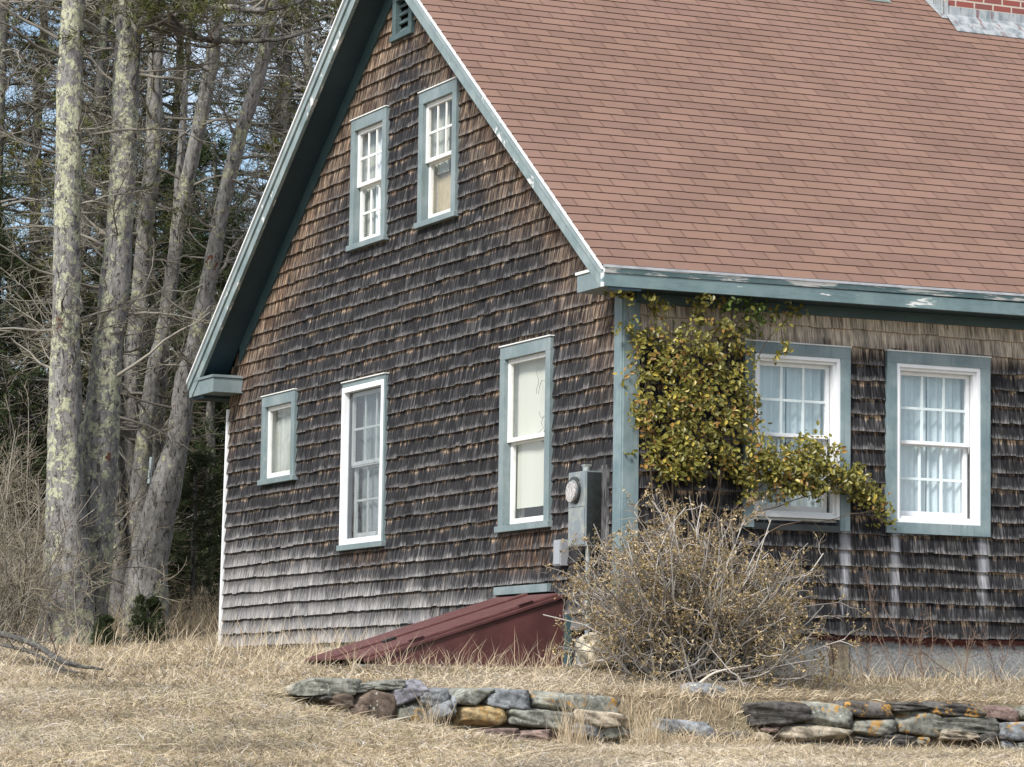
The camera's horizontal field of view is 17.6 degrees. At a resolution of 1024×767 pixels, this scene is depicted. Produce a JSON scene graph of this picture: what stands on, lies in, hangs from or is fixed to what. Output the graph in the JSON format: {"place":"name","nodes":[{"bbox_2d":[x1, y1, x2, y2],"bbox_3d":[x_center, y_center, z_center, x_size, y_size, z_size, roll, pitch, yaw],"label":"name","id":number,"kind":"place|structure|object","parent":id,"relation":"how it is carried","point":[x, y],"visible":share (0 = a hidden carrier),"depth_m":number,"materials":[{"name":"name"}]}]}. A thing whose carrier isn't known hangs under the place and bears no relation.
{"place":"outdoors","nodes":[
{"label":"outdoors","id":0,"kind":"place"},
{"bbox_2d":[0,0,337,609],"label":"sky","id":1,"kind":"structure","parent":0,"point":[194,97],"materials":[{"name":"blue"}]},
{"bbox_2d":[0,611,1023,766],"bbox_3d":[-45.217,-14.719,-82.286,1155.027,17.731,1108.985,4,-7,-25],"label":"ground","id":2,"kind":"structure","parent":0,"point":[621,708],"depth_m":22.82,"materials":[{"name":"beige plant"}]},
{"bbox_2d":[0,257,46,502],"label":"young spruce","id":3,"kind":"object","parent":2,"relation":"on","point":[11,355],"visible":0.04,"depth_m":43.40,"materials":[{"name":"green plant"}]},
{"bbox_2d":[0,167,47,596],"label":"young spruce","id":4,"kind":"object","parent":2,"relation":"on","point":[5,267],"visible":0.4,"depth_m":39.45,"materials":[{"name":"plant"}]},
{"bbox_2d":[0,253,52,594],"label":"young spruce","id":5,"kind":"object","parent":2,"relation":"on","point":[30,365],"visible":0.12,"depth_m":40.85,"materials":[{"name":"plant"}]},
{"bbox_2d":[0,0,92,456],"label":"background pine","id":6,"kind":"object","parent":2,"relation":"on","point":[19,113],"visible":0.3,"depth_m":41.68,"materials":[{"name":"green plant"}]},
{"bbox_2d":[1,271,91,515],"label":"young spruce","id":7,"kind":"object","parent":2,"relation":"on","point":[48,369],"visible":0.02,"depth_m":43.38,"materials":[{"name":"plant"}]},
{"bbox_2d":[9,219,88,494],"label":"young spruce","id":8,"kind":"object","parent":2,"relation":"on","point":[46,285],"visible":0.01,"depth_m":46.52,"materials":[{"name":"plant"}]},
{"bbox_2d":[0,565,102,675],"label":"fallen branch","id":9,"kind":"object","parent":2,"relation":"on","point":[32,643],"visible":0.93,"depth_m":24.37,"materials":[{"name":"grey wood"}]},
{"bbox_2d":[0,459,124,644],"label":"bare shrub","id":10,"kind":"object","parent":2,"relation":"on","point":[22,596],"visible":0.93,"depth_m":31.82,"materials":[{"name":"plant"}]},
{"bbox_2d":[0,0,159,507],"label":"background pine","id":11,"kind":"object","parent":2,"relation":"on","point":[4,52],"visible":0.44,"depth_m":40.41,"materials":[{"name":"plant"}]},
{"bbox_2d":[1,0,172,503],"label":"background pine","id":12,"kind":"object","parent":2,"relation":"on","point":[22,43],"visible":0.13,"depth_m":44.67,"materials":[{"name":"green plant"}]},
{"bbox_2d":[2,0,175,390],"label":"background pine","id":13,"kind":"object","parent":2,"relation":"on","point":[46,128],"visible":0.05,"depth_m":47.28,"materials":[{"name":"plant"}]},
{"bbox_2d":[0,430,183,640],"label":"bare shrub","id":14,"kind":"object","parent":2,"relation":"on","point":[23,527],"visible":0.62,"depth_m":33.01,"materials":[{"name":"brown plant"}]},
{"bbox_2d":[0,379,198,618],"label":"bare shrub","id":15,"kind":"object","parent":2,"relation":"on","point":[32,452],"visible":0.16,"depth_m":36.28,"materials":[{"name":"plant"}]},
{"bbox_2d":[0,412,202,637],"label":"bare shrub","id":16,"kind":"object","parent":2,"relation":"on","point":[42,523],"visible":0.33,"depth_m":34.62,"materials":[{"name":"brown plant"}]},
{"bbox_2d":[81,279,125,411],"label":"young spruce","id":17,"kind":"object","parent":2,"relation":"on","point":[86,331],"depth_m":45.01,"materials":[{"name":"green plant"}]},
{"bbox_2d":[17,543,192,644],"bbox_3d":[-4.213,2.091,32.359,2.454,1.045,1.213,-4,-8,40],"label":"bare shrub","id":18,"kind":"object","parent":2,"relation":"on","point":[66,612],"visible":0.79,"depth_m":32.03,"materials":[{"name":"brown plant"}]},
{"bbox_2d":[89,613,120,647],"bbox_3d":[-3.829,2.446,31.037,0.326,0.596,0.318,-2,-7,28],"label":"spruce sapling","id":19,"kind":"object","parent":2,"relation":"on","point":[106,620],"visible":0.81,"depth_m":31.00,"materials":[{"name":"green plant"}]},
{"bbox_2d":[0,0,212,536],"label":"background pine","id":20,"kind":"object","parent":2,"relation":"on","point":[101,88],"visible":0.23,"depth_m":40.56,"materials":[{"name":"plant"}]},
{"bbox_2d":[0,1,216,513],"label":"background pine","id":21,"kind":"object","parent":2,"relation":"on","point":[91,65],"visible":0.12,"depth_m":42.84,"materials":[{"name":"green plant"}]},
{"bbox_2d":[2,229,217,601],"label":"young spruce","id":22,"kind":"object","parent":2,"relation":"on","point":[98,270],"visible":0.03,"depth_m":40.42,"materials":[{"name":"green plant"}]},
{"bbox_2d":[0,363,222,617],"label":"bare shrub","id":23,"kind":"object","parent":2,"relation":"on","point":[11,473],"visible":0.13,"depth_m":36.11,"materials":[{"name":"plant"}]},
{"bbox_2d":[22,3,203,372],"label":"background pine","id":24,"kind":"object","parent":2,"relation":"on","point":[144,145],"depth_m":51.75,"materials":[{"name":"plant"}]},
{"bbox_2d":[12,569,219,634],"bbox_3d":[-3.998,2.389,36.375,3.241,0.862,4.410,1,-6,-3],"label":"brush","id":25,"kind":"object","parent":2,"relation":"on","point":[200,614],"visible":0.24,"depth_m":35.07,"materials":[{"name":"beige plant"}]},
{"bbox_2d":[15,155,225,608],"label":"young spruce","id":26,"kind":"object","parent":2,"relation":"on","point":[165,182],"visible":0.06,"depth_m":41.45,"materials":[{"name":"green plant"}]},
{"bbox_2d":[125,593,171,645],"bbox_3d":[-3.524,2.435,32.009,0.450,0.844,0.462,0,-6,7],"label":"spruce sapling","id":27,"kind":"object","parent":2,"relation":"on","point":[150,604],"visible":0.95,"depth_m":31.97,"materials":[{"name":"green plant"}]},
{"bbox_2d":[44,0,283,380],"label":"background pine","id":28,"kind":"object","parent":2,"relation":"on","point":[177,99],"visible":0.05,"depth_m":46.77,"materials":[{"name":"plant"}]},
{"bbox_2d":[0,0,330,632],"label":"pine tree","id":29,"kind":"object","parent":2,"relation":"on","point":[169,465],"visible":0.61,"depth_m":35.12,"materials":[{"name":"grey plant"}]},
{"bbox_2d":[147,457,152,483],"bbox_3d":[-3.782,0.912,34.591,0.024,0.280,0.090,4,-6,6],"label":"white marker","id":30,"kind":"object","parent":29,"relation":"attached to","point":[150,466],"visible":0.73,"depth_m":34.56,"materials":[{"name":"grey"}]},
{"bbox_2d":[0,0,341,644],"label":"pine tree","id":31,"kind":"object","parent":2,"relation":"on","point":[83,460],"visible":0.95,"depth_m":33.13,"materials":[{"name":"grey plant"}]},
{"bbox_2d":[143,212,215,497],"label":"young spruce","id":32,"kind":"object","parent":2,"relation":"on","point":[186,275],"visible":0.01,"depth_m":45.60,"materials":[{"name":"green plant"}]},
{"bbox_2d":[138,269,225,613],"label":"young spruce","id":33,"kind":"object","parent":2,"relation":"on","point":[185,278],"visible":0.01,"depth_m":43.41,"materials":[{"name":"green plant"}]},
{"bbox_2d":[168,442,224,618],"bbox_3d":[-3.564,1.797,36.424,1.312,2.374,1.225,7,-8,-44],"label":"spruce sapling","id":34,"kind":"object","parent":2,"relation":"on","point":[200,460],"visible":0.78,"depth_m":36.38,"materials":[{"name":"green plant"}]},
{"bbox_2d":[138,118,256,608],"bbox_3d":[-3.620,-0.052,39.979,3.782,6.448,3.482,1,-6,3],"label":"young spruce","id":35,"kind":"object","parent":2,"relation":"on","point":[210,406],"visible":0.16,"depth_m":39.95,"materials":[{"name":"green plant"}]},
{"bbox_2d":[173,284,226,591],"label":"young spruce","id":36,"kind":"object","parent":2,"relation":"on","point":[219,406],"visible":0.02,"depth_m":42.21,"materials":[{"name":"green plant"}]},
{"bbox_2d":[171,227,240,552],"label":"young spruce","id":37,"kind":"object","parent":2,"relation":"on","point":[221,265],"visible":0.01,"depth_m":45.51,"materials":[{"name":"green plant"}]},
{"bbox_2d":[142,0,333,444],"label":"background pine","id":38,"kind":"object","parent":2,"relation":"on","point":[284,123],"visible":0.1,"depth_m":42.85,"materials":[{"name":"green plant"}]},
{"bbox_2d":[160,0,333,428],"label":"background pine","id":39,"kind":"object","parent":2,"relation":"on","point":[269,105],"visible":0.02,"depth_m":47.77,"materials":[{"name":"green plant"}]},
{"bbox_2d":[187,0,340,436],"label":"background pine","id":40,"kind":"object","parent":2,"relation":"on","point":[307,61],"visible":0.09,"depth_m":42.66,"materials":[{"name":"green plant"}]},
{"bbox_2d":[217,0,334,439],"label":"background pine","id":41,"kind":"object","parent":2,"relation":"on","point":[317,54],"visible":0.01,"depth_m":45.53,"materials":[{"name":"plant"}]},
{"bbox_2d":[218,1,333,236],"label":"background pine","id":42,"kind":"object","parent":2,"relation":"on","point":[276,92],"visible":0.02,"depth_m":48.56,"materials":[{"name":"green plant"}]},
{"bbox_2d":[215,0,341,294],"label":"background pine","id":43,"kind":"object","parent":2,"relation":"on","point":[276,140],"visible":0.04,"depth_m":41.75,"materials":[{"name":"green plant"}]},
{"bbox_2d":[274,0,340,158],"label":"background pine","id":44,"kind":"object","parent":2,"relation":"on","point":[323,34],"depth_m":44.59,"materials":[{"name":"green plant"}]},
{"bbox_2d":[284,677,639,742],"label":"dry stone wall","id":45,"kind":"structure","parent":2,"relation":"on","point":[487,707],"depth_m":21.86,"materials":[{"name":"stone"}]},
{"bbox_2d":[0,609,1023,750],"bbox_3d":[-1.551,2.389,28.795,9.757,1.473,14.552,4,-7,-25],"label":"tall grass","id":46,"kind":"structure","parent":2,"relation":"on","point":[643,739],"depth_m":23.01,"materials":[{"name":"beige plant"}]},
{"bbox_2d":[576,631,622,668],"bbox_3d":[0.652,1.963,24.347,0.358,0.284,0.244,4,-7,-25],"label":"foundation boulder","id":47,"kind":"object","parent":2,"relation":"on","point":[582,656],"visible":0.52,"depth_m":24.24,"materials":[{"name":"beige stone"}]},
{"bbox_2d":[186,0,1023,679],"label":"shingled house","id":48,"kind":"structure","parent":2,"relation":"on","point":[412,354],"depth_m":26.88,"materials":[{"name":"brown wood"}]},
{"bbox_2d":[257,388,298,485],"bbox_3d":[-2.126,0.513,31.097,0.213,0.853,0.925,4,-7,-25],"label":"window","id":49,"kind":"structure","parent":48,"relation":"in","point":[279,422],"depth_m":31.26,"materials":[{"name":"teal paint"}]},
{"bbox_2d":[336,372,388,550],"bbox_3d":[-1.242,0.703,29.141,0.214,1.512,1.045,4,-7,-25],"label":"window","id":50,"kind":"structure","parent":48,"relation":"in","point":[373,465],"depth_m":29.36,"materials":[{"name":"white paint"}]},
{"bbox_2d":[346,105,390,251],"bbox_3d":[-1.021,-1.793,29.484,0.618,1.425,1.023,4,-7,-25],"label":"window","id":51,"kind":"structure","parent":48,"relation":"in","point":[368,211],"depth_m":29.55,"materials":[{"name":"teal paint"}]},
{"bbox_2d":[413,76,460,229],"bbox_3d":[-0.560,-1.940,28.010,0.213,1.183,0.855,4,-7,-25],"label":"window","id":52,"kind":"structure","parent":48,"relation":"in","point":[439,109],"depth_m":28.19,"materials":[{"name":"teal paint"}]},
{"bbox_2d":[494,334,554,532],"bbox_3d":[0.355,0.428,26.177,0.618,1.728,1.140,4,-7,-25],"label":"window","id":53,"kind":"structure","parent":48,"relation":"in","point":[525,467],"depth_m":26.25,"materials":[{"name":"white glass"}]},
{"bbox_2d":[553,539,568,565],"bbox_3d":[0.374,1.297,25.309,0.077,0.200,0.130,4,-7,-25],"label":"junction box","id":54,"kind":"object","parent":48,"relation":"attached to","point":[558,559],"visible":0.86,"depth_m":25.26,"materials":[{"name":"grey plastic"}]},
{"bbox_2d":[565,464,609,669],"bbox_3d":[0.548,1.431,24.754,0.196,1.662,0.385,4,-7,-25],"label":"electric meter","id":55,"kind":"object","parent":48,"relation":"attached to","point":[587,493],"visible":0.91,"depth_m":24.73,"materials":[{"name":"metal"}]},
{"bbox_2d":[603,290,897,671],"bbox_3d":[1.814,0.758,24.757,2.518,2.856,0.408,4,-7,-25],"label":"climbing vine","id":56,"kind":"object","parent":48,"relation":"attached to","point":[800,470],"visible":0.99,"depth_m":24.69,"materials":[{"name":"green plant"}]},
{"bbox_2d":[742,339,851,530],"bbox_3d":[2.051,0.428,25.411,1.124,1.651,0.605,4,-7,-25],"label":"window","id":57,"kind":"structure","parent":48,"relation":"in","point":[809,384],"depth_m":25.30,"materials":[{"name":"white glass"}]},
{"bbox_2d":[884,349,991,536],"bbox_3d":[3.193,0.498,25.934,1.140,1.646,0.605,4,-7,-25],"label":"window","id":58,"kind":"structure","parent":48,"relation":"in","point":[938,405],"depth_m":25.80,"materials":[{"name":"white glass"}]},
{"bbox_2d":[641,718,750,745],"bbox_3d":[1.191,2.400,22.659,0.849,0.208,0.412,4,-7,-25],"label":"rock","id":59,"kind":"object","parent":2,"relation":"on","point":[709,729],"depth_m":22.51,"materials":[{"name":"stone"}]},
{"bbox_2d":[680,682,727,696],"bbox_3d":[1.332,2.148,22.991,0.333,0.141,0.254,4,-7,-25],"label":"field boulder","id":60,"kind":"object","parent":2,"relation":"on","point":[705,688],"visible":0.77,"depth_m":22.92,"materials":[{"name":"stone"}]},
{"bbox_2d":[541,483,871,697],"bbox_3d":[1.448,1.484,23.806,2.623,1.570,1.643,4,-7,-25],"label":"twiggy bush","id":61,"kind":"object","parent":2,"relation":"on","point":[721,629],"visible":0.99,"depth_m":23.76,"materials":[{"name":"brown plant"}]},
{"bbox_2d":[699,665,749,682],"bbox_3d":[1.504,2.070,23.492,0.486,0.153,0.036,5,-7,-37],"label":"fallen stick","id":62,"kind":"object","parent":2,"relation":"on","point":[709,675],"visible":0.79,"depth_m":23.46,"materials":[{"name":"beige wood"}]},
{"bbox_2d":[817,633,845,677],"bbox_3d":[2.402,2.029,24.830,0.186,0.372,0.381,2,-6,-8],"label":"dried weed","id":63,"kind":"object","parent":2,"relation":"on","point":[832,655],"visible":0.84,"depth_m":24.86,"materials":[{"name":"brown plant"}]},
{"bbox_2d":[831,625,887,677],"bbox_3d":[2.637,2.036,25.116,0.270,0.421,0.420,13,-14,-64],"label":"dried weed","id":64,"kind":"object","parent":2,"relation":"on","point":[870,645],"visible":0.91,"depth_m":25.12,"materials":[{"name":"brown plant"}]},
{"bbox_2d":[741,700,1023,750],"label":"dry stone wall","id":65,"kind":"structure","parent":2,"relation":"on","point":[805,721],"depth_m":23.15,"materials":[{"name":"stone"}]},
{"bbox_2d":[860,566,925,679],"bbox_3d":[2.935,1.811,25.057,0.649,0.871,0.319,-4,-8,40],"label":"dried weed","id":66,"kind":"object","parent":2,"relation":"on","point":[871,599],"visible":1,"depth_m":25.15,"materials":[{"name":"brown plant"}]},
{"bbox_2d":[896,607,949,677],"bbox_3d":[3.170,1.984,25.326,0.414,0.576,0.228,4,-7,-25],"label":"dried weed","id":67,"kind":"object","parent":2,"relation":"on","point":[919,655],"visible":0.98,"depth_m":25.36,"materials":[{"name":"brown plant"}]},
{"bbox_2d":[909,620,982,679],"bbox_3d":[3.339,2.051,25.447,0.571,0.484,0.239,0,-6,7],"label":"dried weed","id":68,"kind":"object","parent":2,"relation":"on","point":[966,652],"visible":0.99,"depth_m":25.39,"materials":[{"name":"brown plant"}]},
{"bbox_2d":[979,624,1022,681],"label":"dried weed","id":69,"kind":"object","parent":2,"relation":"on","point":[984,644],"visible":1,"depth_m":25.56,"materials":[{"name":"brown plant"}]}
]}

